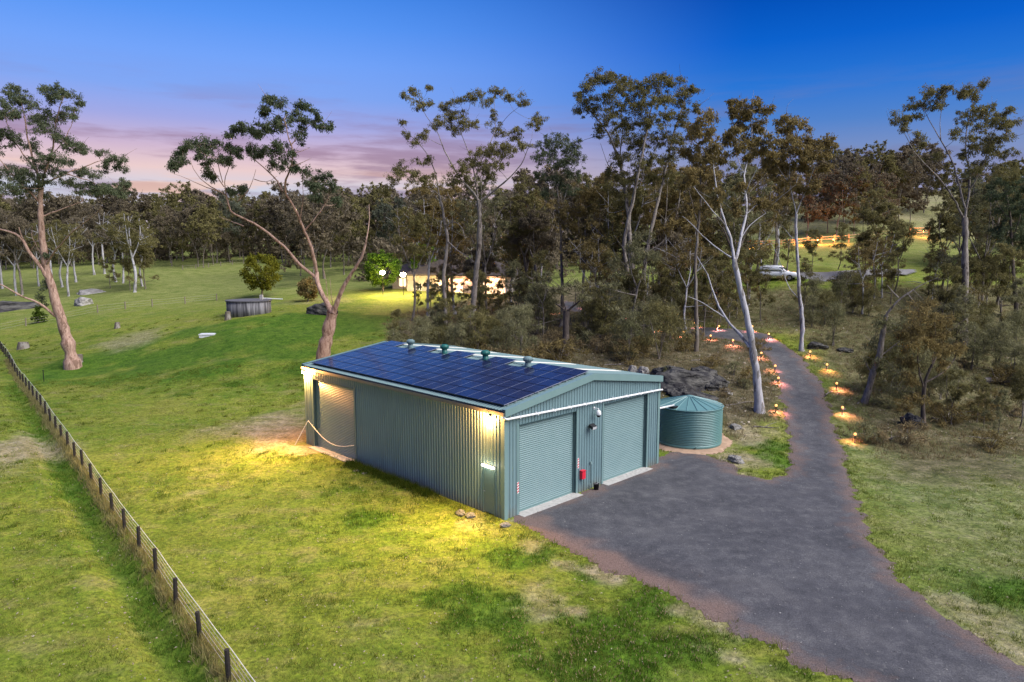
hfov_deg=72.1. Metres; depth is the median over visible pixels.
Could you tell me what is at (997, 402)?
sapling
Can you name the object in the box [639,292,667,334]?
wattle bush
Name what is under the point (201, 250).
wood bush
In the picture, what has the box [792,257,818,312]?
gum
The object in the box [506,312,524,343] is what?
sapling
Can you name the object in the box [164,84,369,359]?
gum tree
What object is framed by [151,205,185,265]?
gum tree
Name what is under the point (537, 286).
gum
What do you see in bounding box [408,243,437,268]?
round tree
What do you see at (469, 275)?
sapling
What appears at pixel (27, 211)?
gum tree
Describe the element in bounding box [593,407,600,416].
security camera
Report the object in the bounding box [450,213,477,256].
gum tree
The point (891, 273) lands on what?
gum
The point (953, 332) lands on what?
wattle bush
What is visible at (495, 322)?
sapling
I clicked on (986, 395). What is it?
sapling
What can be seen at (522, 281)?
sapling
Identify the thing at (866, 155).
gum tree
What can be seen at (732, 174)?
gum tree
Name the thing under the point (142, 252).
gum
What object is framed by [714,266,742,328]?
sapling
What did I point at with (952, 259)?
gum
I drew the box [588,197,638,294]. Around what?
gum tree
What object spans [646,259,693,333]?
sapling
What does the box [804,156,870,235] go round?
gum tree
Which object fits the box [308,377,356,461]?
roller door
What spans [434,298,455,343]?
sapling
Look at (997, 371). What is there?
bush
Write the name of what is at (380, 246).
wood bush
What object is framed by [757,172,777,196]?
gum tree
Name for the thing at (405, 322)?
wattle bush
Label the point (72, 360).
gum tree
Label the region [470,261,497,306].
sapling
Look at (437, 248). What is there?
gum tree
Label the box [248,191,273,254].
gum tree
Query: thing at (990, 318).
wattle bush
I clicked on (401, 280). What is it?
window
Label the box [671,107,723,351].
gum tree
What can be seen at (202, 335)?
concrete slab
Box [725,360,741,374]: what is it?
bush
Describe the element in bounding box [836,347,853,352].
boulder
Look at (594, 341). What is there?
bush
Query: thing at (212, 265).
paddock fence
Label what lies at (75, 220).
gum tree
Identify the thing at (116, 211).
gum tree
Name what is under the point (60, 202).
gum tree
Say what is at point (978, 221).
gum tree
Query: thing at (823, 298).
wattle bush
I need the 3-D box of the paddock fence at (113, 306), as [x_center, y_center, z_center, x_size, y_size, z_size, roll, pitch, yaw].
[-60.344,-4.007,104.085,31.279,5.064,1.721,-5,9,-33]
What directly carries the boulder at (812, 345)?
on the ground at (288, 331)
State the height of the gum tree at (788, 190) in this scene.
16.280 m
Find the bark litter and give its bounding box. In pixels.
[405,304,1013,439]
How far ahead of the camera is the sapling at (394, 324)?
62.90 m
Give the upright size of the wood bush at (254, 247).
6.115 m
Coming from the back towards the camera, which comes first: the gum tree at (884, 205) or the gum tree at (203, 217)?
the gum tree at (203, 217)
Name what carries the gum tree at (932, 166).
on the ground at (288, 331)
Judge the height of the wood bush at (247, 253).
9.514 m
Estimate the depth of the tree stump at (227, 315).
86.15 m
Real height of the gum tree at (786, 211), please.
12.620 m
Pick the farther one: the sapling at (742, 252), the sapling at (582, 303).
the sapling at (742, 252)
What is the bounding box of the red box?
[579,469,585,490]
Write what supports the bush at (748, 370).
on the ground at (288, 331)
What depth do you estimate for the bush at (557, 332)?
61.45 m
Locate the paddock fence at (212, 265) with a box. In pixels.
[182,260,243,269]
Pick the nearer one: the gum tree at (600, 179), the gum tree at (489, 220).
the gum tree at (600, 179)
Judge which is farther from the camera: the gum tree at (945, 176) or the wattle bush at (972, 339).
the gum tree at (945, 176)
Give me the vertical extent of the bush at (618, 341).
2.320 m
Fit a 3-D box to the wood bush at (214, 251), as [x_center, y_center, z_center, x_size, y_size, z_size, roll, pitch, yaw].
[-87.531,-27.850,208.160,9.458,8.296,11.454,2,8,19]
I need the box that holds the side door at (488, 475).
[483,468,494,515]
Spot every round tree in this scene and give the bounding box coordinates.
[238,252,282,294]
[296,276,319,301]
[363,249,401,290]
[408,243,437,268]
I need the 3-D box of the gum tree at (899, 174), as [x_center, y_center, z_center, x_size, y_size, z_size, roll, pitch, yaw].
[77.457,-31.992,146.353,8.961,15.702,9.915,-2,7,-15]
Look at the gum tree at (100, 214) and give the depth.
158.92 m
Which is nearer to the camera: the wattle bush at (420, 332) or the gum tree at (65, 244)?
the wattle bush at (420, 332)
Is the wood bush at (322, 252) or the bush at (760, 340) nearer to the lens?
the bush at (760, 340)
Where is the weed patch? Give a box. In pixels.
[9,382,1023,681]
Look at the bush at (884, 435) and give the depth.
43.95 m
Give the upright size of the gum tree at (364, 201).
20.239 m
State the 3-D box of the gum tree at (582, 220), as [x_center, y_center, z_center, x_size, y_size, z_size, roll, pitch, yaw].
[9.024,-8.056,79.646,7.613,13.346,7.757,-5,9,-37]
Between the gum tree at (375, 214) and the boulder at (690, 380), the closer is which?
the boulder at (690, 380)
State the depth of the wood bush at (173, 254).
199.79 m
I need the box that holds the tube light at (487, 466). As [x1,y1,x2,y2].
[481,463,494,468]
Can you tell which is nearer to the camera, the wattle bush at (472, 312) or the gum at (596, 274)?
the wattle bush at (472, 312)
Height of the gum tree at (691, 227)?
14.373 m
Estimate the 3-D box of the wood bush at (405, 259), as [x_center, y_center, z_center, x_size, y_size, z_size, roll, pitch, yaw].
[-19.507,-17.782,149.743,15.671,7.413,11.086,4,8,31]
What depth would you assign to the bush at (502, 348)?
59.54 m
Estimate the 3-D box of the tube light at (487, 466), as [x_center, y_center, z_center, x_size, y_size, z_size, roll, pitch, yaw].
[-1.094,5.678,31.808,0.125,0.105,0.840,-7,10,-44]
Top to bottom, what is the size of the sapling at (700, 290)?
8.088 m
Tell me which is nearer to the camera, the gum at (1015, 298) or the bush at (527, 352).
the bush at (527, 352)
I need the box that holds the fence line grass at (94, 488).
[3,357,243,681]
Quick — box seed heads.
[504,586,733,681]
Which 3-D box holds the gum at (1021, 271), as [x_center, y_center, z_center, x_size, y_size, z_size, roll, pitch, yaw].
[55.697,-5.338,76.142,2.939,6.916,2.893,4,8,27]
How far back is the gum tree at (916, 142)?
170.28 m
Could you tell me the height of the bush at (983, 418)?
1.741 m
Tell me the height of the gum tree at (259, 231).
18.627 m
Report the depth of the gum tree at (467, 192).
168.49 m
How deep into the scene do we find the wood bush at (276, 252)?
203.19 m
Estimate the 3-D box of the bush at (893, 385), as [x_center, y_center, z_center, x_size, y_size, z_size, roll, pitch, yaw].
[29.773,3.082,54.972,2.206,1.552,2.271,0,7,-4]
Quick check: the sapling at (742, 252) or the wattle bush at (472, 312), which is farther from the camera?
the sapling at (742, 252)
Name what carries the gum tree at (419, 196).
on the ground at (288, 331)
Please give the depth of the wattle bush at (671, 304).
66.89 m
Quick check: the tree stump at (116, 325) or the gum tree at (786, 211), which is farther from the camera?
the gum tree at (786, 211)
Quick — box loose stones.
[511,365,1023,681]
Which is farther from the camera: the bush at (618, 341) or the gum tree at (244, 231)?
the gum tree at (244, 231)
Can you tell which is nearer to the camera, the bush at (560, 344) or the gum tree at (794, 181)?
the bush at (560, 344)
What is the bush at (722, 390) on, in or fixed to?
on the ground at (288, 331)
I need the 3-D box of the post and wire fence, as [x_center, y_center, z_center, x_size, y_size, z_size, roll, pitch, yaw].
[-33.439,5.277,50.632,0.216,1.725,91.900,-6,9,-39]
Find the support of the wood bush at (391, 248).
on the ground at (288, 331)
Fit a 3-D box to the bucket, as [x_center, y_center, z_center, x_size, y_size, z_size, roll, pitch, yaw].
[4.241,7.289,35.391,0.320,0.388,0.320,-7,10,-44]
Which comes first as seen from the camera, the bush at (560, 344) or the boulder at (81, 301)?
the bush at (560, 344)
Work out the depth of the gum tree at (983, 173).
109.38 m
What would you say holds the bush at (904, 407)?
on the ground at (288, 331)
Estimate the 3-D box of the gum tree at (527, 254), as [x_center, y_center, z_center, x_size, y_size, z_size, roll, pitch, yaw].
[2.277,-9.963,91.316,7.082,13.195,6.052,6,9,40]
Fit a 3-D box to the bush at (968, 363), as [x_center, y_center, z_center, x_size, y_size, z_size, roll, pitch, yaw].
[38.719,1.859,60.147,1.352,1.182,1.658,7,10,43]
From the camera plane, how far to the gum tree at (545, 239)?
84.45 m
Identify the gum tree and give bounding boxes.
[0,80,131,369]
[0,193,14,266]
[0,194,9,210]
[0,202,20,269]
[0,209,9,288]
[0,211,36,294]
[0,219,34,295]
[8,197,51,265]
[9,185,62,258]
[12,199,55,267]
[17,219,50,285]
[24,219,72,274]
[43,192,90,266]
[45,223,87,295]
[48,227,80,286]
[51,214,92,281]
[71,198,102,237]
[71,203,109,274]
[75,190,122,262]
[75,207,120,273]
[79,203,113,264]
[91,215,131,281]
[95,186,156,257]
[96,216,144,282]
[99,178,173,250]
[105,210,157,291]
[108,196,153,262]
[118,224,163,286]
[139,192,165,260]
[144,180,219,260]
[151,188,193,262]
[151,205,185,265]
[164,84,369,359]
[174,201,214,266]
[180,188,218,251]
[180,204,221,267]
[185,190,239,262]
[192,196,231,264]
[198,189,230,257]
[211,192,246,262]
[223,185,258,257]
[227,196,264,259]
[227,215,254,255]
[231,196,269,254]
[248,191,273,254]
[249,199,273,245]
[256,199,308,261]
[258,180,303,262]
[274,191,312,275]
[278,188,340,280]
[284,201,323,264]
[286,175,365,278]
[309,193,344,260]
[312,208,353,267]
[318,185,368,274]
[324,186,372,265]
[335,181,395,262]
[341,191,369,260]
[357,190,385,249]
[358,184,402,261]
[371,193,409,247]
[373,84,549,324]
[381,193,408,238]
[385,199,439,320]
[386,177,457,316]
[393,220,431,249]
[394,192,429,244]
[405,183,441,213]
[406,184,453,261]
[415,181,476,314]
[424,217,449,258]
[427,253,461,307]
[443,187,468,242]
[447,170,511,314]
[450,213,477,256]
[455,233,496,274]
[456,189,491,232]
[457,194,487,258]
[458,249,496,313]
[469,195,506,257]
[475,205,507,253]
[489,233,523,302]
[490,188,508,233]
[493,172,554,301]
[500,167,557,233]
[502,228,546,307]
[508,206,559,318]
[511,182,549,231]
[513,164,584,267]
[528,193,567,302]
[530,132,589,326]
[533,178,572,230]
[551,182,614,325]
[553,172,590,222]
[555,173,596,221]
[561,211,622,287]
[568,165,626,288]
[570,190,606,234]
[571,64,708,334]
[587,179,656,313]
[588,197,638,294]
[589,220,646,270]
[622,160,702,326]
[640,226,706,301]
[641,171,697,240]
[641,205,695,258]
[651,167,699,222]
[654,167,723,294]
[658,199,715,308]
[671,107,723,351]
[684,91,793,413]
[687,233,708,308]
[695,230,727,258]
[698,164,723,219]
[699,177,740,304]
[702,157,773,314]
[710,172,745,231]
[715,204,749,238]
[732,215,774,304]
[739,165,788,279]
[741,163,767,211]
[753,182,803,264]
[757,159,804,264]
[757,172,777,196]
[760,101,839,351]
[775,172,799,198]
[790,160,834,236]
[796,142,823,215]
[798,151,847,204]
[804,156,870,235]
[812,142,855,215]
[816,173,847,232]
[821,147,863,221]
[825,160,882,233]
[845,150,889,209]
[849,139,906,224]
[851,148,872,168]
[853,179,902,279]
[855,162,900,227]
[869,146,914,209]
[870,149,912,194]
[884,143,927,219]
[886,76,1023,344]
[895,146,937,211]
[896,166,929,222]
[908,138,944,202]
[911,143,955,212]
[922,190,972,288]
[926,178,948,200]
[930,182,990,258]
[932,162,965,211]
[940,173,1003,267]
[948,162,1022,239]
[950,175,1019,313]
[964,171,1022,251]
[968,172,1023,305]
[975,157,1023,233]
[982,170,1023,331]
[997,219,1023,259]
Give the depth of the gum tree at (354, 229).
146.78 m
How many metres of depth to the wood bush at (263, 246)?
220.41 m
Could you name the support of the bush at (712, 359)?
on the ground at (288, 331)
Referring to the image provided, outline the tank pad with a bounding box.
[659,433,732,454]
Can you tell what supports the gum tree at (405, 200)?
on the ground at (288, 331)
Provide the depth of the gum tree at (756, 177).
89.58 m
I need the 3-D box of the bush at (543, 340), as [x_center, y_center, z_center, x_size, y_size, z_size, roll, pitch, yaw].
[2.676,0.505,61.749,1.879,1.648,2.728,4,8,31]
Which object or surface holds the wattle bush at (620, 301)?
on the ground at (288, 331)
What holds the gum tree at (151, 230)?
on the ground at (288, 331)
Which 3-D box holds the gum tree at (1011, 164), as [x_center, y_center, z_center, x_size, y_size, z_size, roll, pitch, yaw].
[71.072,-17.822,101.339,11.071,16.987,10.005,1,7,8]
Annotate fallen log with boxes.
[984,368,1020,382]
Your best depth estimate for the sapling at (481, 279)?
77.42 m
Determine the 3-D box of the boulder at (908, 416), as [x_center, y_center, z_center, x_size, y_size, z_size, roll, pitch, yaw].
[27.276,5.633,47.777,1.789,1.392,1.702,15,5,32]
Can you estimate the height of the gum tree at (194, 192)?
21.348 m
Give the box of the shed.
[301,339,662,519]
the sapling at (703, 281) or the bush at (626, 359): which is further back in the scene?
the sapling at (703, 281)
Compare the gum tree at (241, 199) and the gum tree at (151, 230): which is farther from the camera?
the gum tree at (241, 199)
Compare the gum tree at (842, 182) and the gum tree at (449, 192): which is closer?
the gum tree at (449, 192)
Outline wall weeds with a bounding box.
[339,458,438,498]
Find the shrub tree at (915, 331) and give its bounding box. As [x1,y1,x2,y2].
[892,295,971,422]
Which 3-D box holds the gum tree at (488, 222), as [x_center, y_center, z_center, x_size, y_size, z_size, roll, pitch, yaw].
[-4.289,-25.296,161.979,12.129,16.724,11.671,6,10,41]
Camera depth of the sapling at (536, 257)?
75.49 m
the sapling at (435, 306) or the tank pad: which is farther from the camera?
the sapling at (435, 306)
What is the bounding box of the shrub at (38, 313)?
[30,304,48,322]
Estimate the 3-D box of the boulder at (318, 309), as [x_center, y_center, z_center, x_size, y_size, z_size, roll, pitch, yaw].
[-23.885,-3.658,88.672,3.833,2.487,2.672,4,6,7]
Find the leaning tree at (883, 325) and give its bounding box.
[860,278,935,405]
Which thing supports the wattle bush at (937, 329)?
on the ground at (288, 331)
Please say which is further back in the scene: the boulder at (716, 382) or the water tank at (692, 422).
the boulder at (716, 382)
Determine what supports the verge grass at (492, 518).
on the ground at (288, 331)
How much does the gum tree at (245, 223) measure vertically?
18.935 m
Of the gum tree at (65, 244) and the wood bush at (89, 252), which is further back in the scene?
the wood bush at (89, 252)
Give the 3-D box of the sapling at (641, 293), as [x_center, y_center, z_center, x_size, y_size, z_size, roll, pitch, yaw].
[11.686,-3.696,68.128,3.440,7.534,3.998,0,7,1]
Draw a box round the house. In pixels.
[386,259,522,293]
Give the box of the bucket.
[593,482,598,489]
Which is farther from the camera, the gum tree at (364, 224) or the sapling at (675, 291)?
the gum tree at (364, 224)
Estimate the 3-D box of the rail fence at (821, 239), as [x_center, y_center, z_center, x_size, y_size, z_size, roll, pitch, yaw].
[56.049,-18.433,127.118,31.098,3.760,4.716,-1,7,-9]
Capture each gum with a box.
[98,248,119,288]
[116,245,143,290]
[128,250,149,277]
[133,241,160,288]
[492,234,542,304]
[503,254,540,297]
[507,275,530,316]
[526,270,570,334]
[557,217,611,330]
[576,244,620,336]
[590,262,635,318]
[596,229,664,336]
[639,227,689,301]
[651,217,728,337]
[693,219,726,309]
[698,234,761,311]
[698,243,750,317]
[711,246,732,322]
[726,228,787,305]
[748,209,791,279]
[763,198,807,269]
[790,229,824,265]
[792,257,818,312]
[826,222,849,269]
[826,241,887,313]
[830,264,853,301]
[849,207,905,270]
[849,234,874,275]
[851,244,885,297]
[860,234,901,296]
[864,238,896,287]
[864,250,906,304]
[875,216,918,291]
[919,250,946,300]
[922,244,949,298]
[928,262,995,340]
[931,234,961,290]
[938,282,977,360]
[948,252,990,303]
[950,274,988,314]
[968,238,999,306]
[972,250,1005,300]
[973,241,1023,336]
[981,235,1023,320]
[992,276,1023,343]
[1010,268,1023,307]
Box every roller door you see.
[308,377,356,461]
[517,409,582,516]
[601,393,652,485]
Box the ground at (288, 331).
[0,191,1023,681]
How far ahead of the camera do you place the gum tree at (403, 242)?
114.25 m
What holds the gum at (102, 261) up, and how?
on the ground at (288, 331)
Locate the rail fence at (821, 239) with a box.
[755,231,886,244]
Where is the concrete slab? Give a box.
[198,333,215,337]
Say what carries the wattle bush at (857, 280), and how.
on the ground at (288, 331)
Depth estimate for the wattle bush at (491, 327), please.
64.38 m
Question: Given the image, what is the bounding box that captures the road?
[740,269,916,280]
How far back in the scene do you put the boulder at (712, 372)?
55.55 m
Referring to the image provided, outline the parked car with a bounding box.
[759,265,796,280]
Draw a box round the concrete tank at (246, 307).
[225,295,282,317]
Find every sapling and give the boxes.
[386,308,411,339]
[410,315,423,342]
[412,282,423,313]
[418,278,442,308]
[425,271,449,313]
[425,274,458,321]
[427,302,448,335]
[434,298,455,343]
[453,291,466,320]
[454,268,488,310]
[455,304,482,346]
[459,257,488,296]
[463,311,488,349]
[468,270,502,317]
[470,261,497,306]
[484,317,503,350]
[488,265,520,315]
[488,290,503,313]
[493,294,510,317]
[501,260,538,315]
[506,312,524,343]
[511,276,527,316]
[519,269,539,327]
[526,248,558,329]
[569,285,616,339]
[572,280,602,331]
[593,247,625,335]
[617,265,649,337]
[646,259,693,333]
[657,260,680,310]
[662,269,693,332]
[662,277,686,329]
[670,257,722,336]
[676,260,712,317]
[698,259,739,330]
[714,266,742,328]
[726,245,752,316]
[739,260,758,298]
[749,250,775,320]
[934,369,980,424]
[967,374,990,422]
[972,381,995,426]
[980,389,1012,433]
[1001,365,1023,427]
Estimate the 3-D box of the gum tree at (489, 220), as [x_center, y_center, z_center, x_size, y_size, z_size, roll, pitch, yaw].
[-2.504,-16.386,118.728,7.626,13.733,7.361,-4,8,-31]
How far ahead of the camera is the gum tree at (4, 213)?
141.55 m
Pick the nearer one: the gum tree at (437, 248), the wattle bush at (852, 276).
the wattle bush at (852, 276)
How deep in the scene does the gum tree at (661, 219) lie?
135.42 m
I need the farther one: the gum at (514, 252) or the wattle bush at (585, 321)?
the gum at (514, 252)
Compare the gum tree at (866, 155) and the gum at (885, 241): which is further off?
the gum tree at (866, 155)
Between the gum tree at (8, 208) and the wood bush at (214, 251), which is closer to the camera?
the gum tree at (8, 208)
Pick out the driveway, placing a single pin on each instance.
(670, 486)
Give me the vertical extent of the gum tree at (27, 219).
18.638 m
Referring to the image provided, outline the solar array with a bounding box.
[312,341,587,405]
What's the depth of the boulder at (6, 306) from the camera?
114.38 m
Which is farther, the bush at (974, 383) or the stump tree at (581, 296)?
the stump tree at (581, 296)
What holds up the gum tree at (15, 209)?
on the ground at (288, 331)
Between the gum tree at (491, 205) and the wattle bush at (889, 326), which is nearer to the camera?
the wattle bush at (889, 326)
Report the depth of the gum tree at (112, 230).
124.32 m
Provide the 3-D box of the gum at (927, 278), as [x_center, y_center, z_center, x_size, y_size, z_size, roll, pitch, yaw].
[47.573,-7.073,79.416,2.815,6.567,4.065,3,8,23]
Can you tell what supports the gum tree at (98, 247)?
on the ground at (288, 331)
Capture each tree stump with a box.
[16,342,29,349]
[114,322,120,328]
[224,311,230,320]
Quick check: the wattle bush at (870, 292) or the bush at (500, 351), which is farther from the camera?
the wattle bush at (870, 292)
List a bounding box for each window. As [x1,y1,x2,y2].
[399,278,406,286]
[453,278,462,292]
[483,278,504,293]
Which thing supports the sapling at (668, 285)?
on the ground at (288, 331)
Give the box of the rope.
[295,420,353,446]
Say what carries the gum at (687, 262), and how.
on the ground at (288, 331)
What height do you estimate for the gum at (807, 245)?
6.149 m
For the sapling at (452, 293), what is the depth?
83.71 m
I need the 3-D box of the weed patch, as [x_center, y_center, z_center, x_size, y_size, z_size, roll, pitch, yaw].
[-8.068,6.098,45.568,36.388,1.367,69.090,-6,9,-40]
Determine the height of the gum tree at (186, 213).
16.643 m
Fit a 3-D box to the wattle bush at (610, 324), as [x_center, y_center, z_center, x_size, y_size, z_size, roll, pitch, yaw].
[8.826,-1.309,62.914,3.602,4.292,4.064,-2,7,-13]
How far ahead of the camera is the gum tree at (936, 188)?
171.49 m
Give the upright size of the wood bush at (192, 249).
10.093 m
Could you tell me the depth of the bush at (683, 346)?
62.42 m
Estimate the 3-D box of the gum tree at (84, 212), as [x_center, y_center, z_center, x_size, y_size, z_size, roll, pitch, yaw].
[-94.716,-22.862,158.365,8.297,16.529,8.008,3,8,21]
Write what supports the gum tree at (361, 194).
on the ground at (288, 331)
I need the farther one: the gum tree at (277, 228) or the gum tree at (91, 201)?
the gum tree at (91, 201)
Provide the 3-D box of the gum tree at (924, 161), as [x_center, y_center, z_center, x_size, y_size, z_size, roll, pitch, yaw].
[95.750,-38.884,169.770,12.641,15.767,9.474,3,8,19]
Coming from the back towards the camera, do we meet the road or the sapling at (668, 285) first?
the road
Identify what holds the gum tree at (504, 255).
on the ground at (288, 331)
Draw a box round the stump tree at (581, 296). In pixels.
[543,270,593,355]
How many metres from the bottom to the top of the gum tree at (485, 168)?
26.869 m
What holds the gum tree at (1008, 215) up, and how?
on the ground at (288, 331)
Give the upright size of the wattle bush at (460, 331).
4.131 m
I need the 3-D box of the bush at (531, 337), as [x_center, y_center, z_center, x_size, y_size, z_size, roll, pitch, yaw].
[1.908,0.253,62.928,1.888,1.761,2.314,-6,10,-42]
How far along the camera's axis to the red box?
34.88 m
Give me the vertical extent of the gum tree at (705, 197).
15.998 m
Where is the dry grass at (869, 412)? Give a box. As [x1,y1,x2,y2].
[382,280,1023,460]
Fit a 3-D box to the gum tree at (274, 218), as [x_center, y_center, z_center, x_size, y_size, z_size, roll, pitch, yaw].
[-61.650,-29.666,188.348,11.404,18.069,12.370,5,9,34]
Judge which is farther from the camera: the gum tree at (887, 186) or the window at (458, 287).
the gum tree at (887, 186)
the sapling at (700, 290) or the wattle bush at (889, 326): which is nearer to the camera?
the wattle bush at (889, 326)
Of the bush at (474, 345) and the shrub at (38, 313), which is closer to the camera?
the bush at (474, 345)
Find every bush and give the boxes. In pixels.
[0,248,40,264]
[55,240,95,262]
[77,243,119,260]
[78,247,105,254]
[103,234,183,257]
[149,242,195,259]
[156,238,190,260]
[170,239,207,257]
[175,241,213,259]
[192,238,235,258]
[209,234,256,255]
[212,238,248,260]
[229,229,262,255]
[241,242,266,254]
[247,230,302,258]
[249,235,273,255]
[260,238,284,259]
[281,241,304,258]
[307,245,341,257]
[328,228,389,258]
[338,248,371,269]
[352,233,410,281]
[360,239,413,278]
[385,327,406,341]
[398,244,444,264]
[398,318,414,340]
[399,315,441,343]
[410,327,438,343]
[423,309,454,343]
[426,326,451,344]
[431,235,501,258]
[443,241,500,261]
[443,320,481,346]
[444,327,461,345]
[455,304,486,334]
[456,309,486,347]
[466,342,489,350]
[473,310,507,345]
[478,315,502,342]
[478,325,507,351]
[483,345,511,353]
[490,307,525,350]
[491,342,519,353]
[500,300,544,355]
[501,229,576,272]
[505,302,531,341]
[506,346,542,357]
[514,302,536,336]
[522,286,559,333]
[524,336,540,350]
[526,346,547,358]
[532,338,551,352]
[535,338,590,362]
[537,297,561,332]
[538,250,582,276]
[542,327,574,351]
[550,229,587,264]
[550,329,583,351]
[569,299,611,340]
[573,329,599,348]
[577,335,593,346]
[578,290,606,336]
[579,333,617,353]
[590,303,628,346]
[602,287,638,334]
[602,340,622,354]
[603,332,637,351]
[604,307,656,358]
[610,344,651,365]
[620,336,653,352]
[631,298,658,337]
[634,299,699,358]
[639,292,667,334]
[661,300,683,337]
[673,294,693,327]
[673,335,699,351]
[683,328,704,342]
[698,355,724,367]
[703,352,727,364]
[716,386,732,396]
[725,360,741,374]
[733,365,773,386]
[736,378,752,388]
[747,337,771,350]
[798,274,832,320]
[798,294,820,326]
[807,290,846,322]
[817,300,854,345]
[824,271,849,309]
[828,275,870,312]
[843,270,878,306]
[849,350,894,391]
[851,286,883,315]
[854,419,885,441]
[859,428,899,444]
[865,334,937,387]
[876,317,896,353]
[879,377,903,388]
[881,418,932,445]
[883,399,897,408]
[884,326,922,359]
[892,398,916,411]
[896,342,937,396]
[914,368,942,403]
[923,322,950,360]
[925,402,945,414]
[927,352,961,398]
[927,402,970,428]
[928,362,965,410]
[945,301,992,342]
[950,357,967,368]
[954,398,1001,422]
[959,357,970,367]
[960,321,1000,369]
[966,334,989,365]
[966,373,987,387]
[969,313,997,348]
[969,430,1018,452]
[978,388,1016,408]
[980,319,1023,369]
[985,363,1018,387]
[991,339,1017,368]
[996,339,1023,381]
[997,361,1023,377]
[1001,307,1023,353]
[1009,405,1021,416]
[1013,348,1023,377]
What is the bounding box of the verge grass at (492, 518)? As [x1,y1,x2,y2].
[334,312,1023,680]
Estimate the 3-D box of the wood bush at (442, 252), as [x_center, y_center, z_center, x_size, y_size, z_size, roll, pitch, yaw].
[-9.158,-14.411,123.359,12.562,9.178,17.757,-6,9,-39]
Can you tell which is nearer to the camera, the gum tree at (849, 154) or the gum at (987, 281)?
the gum at (987, 281)
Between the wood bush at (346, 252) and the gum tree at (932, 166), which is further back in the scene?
the wood bush at (346, 252)
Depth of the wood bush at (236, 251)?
222.44 m
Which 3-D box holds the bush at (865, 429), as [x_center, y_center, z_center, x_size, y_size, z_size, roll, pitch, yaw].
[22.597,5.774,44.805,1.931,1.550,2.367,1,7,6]
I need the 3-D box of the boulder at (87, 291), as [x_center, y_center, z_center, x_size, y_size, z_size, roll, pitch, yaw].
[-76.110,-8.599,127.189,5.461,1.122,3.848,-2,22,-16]
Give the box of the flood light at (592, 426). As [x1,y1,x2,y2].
[589,423,596,429]
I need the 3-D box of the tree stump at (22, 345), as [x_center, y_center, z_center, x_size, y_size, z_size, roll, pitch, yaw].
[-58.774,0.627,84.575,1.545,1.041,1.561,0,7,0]
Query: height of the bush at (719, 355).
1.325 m
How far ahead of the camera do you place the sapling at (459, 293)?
79.95 m
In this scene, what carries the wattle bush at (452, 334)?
on the ground at (288, 331)
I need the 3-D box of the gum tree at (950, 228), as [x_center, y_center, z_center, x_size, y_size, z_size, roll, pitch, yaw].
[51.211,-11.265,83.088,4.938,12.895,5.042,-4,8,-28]
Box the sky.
[0,0,1023,239]
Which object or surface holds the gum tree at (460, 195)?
on the ground at (288, 331)
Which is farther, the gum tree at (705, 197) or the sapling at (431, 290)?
the sapling at (431, 290)
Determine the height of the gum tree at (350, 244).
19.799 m
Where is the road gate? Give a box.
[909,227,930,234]
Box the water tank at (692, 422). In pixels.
[659,395,723,449]
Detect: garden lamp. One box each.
[380,270,384,295]
[400,273,405,295]
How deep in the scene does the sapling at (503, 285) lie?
82.04 m
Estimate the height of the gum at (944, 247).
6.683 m
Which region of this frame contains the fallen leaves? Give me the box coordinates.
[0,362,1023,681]
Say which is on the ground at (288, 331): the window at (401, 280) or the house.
the house
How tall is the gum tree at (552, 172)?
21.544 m
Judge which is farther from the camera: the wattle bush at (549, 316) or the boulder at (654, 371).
the wattle bush at (549, 316)
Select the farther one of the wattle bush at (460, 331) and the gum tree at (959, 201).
the gum tree at (959, 201)
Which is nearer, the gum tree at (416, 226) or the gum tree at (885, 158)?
the gum tree at (416, 226)
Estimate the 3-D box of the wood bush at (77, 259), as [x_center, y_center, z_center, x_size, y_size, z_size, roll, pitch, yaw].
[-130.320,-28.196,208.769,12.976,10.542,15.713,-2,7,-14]
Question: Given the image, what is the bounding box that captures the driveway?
[514,301,1023,681]
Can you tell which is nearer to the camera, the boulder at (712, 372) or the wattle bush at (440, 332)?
the boulder at (712, 372)
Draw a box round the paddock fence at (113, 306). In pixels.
[0,294,216,328]
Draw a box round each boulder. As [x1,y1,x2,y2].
[0,301,39,312]
[74,297,93,305]
[76,289,105,294]
[306,302,337,315]
[455,509,464,516]
[465,512,475,517]
[499,522,510,527]
[627,365,636,372]
[637,366,649,373]
[650,365,683,374]
[655,368,713,391]
[666,385,686,395]
[682,391,718,400]
[690,366,717,375]
[705,375,729,390]
[727,455,744,463]
[729,423,741,430]
[807,341,828,348]
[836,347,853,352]
[900,412,926,428]
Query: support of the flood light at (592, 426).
attached to the shed
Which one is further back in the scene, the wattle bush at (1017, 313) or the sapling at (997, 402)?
the wattle bush at (1017, 313)
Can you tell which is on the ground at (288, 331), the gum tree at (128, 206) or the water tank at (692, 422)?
the gum tree at (128, 206)
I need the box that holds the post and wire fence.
[0,341,254,681]
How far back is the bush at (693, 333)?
65.94 m
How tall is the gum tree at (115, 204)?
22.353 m
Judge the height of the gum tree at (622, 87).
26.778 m

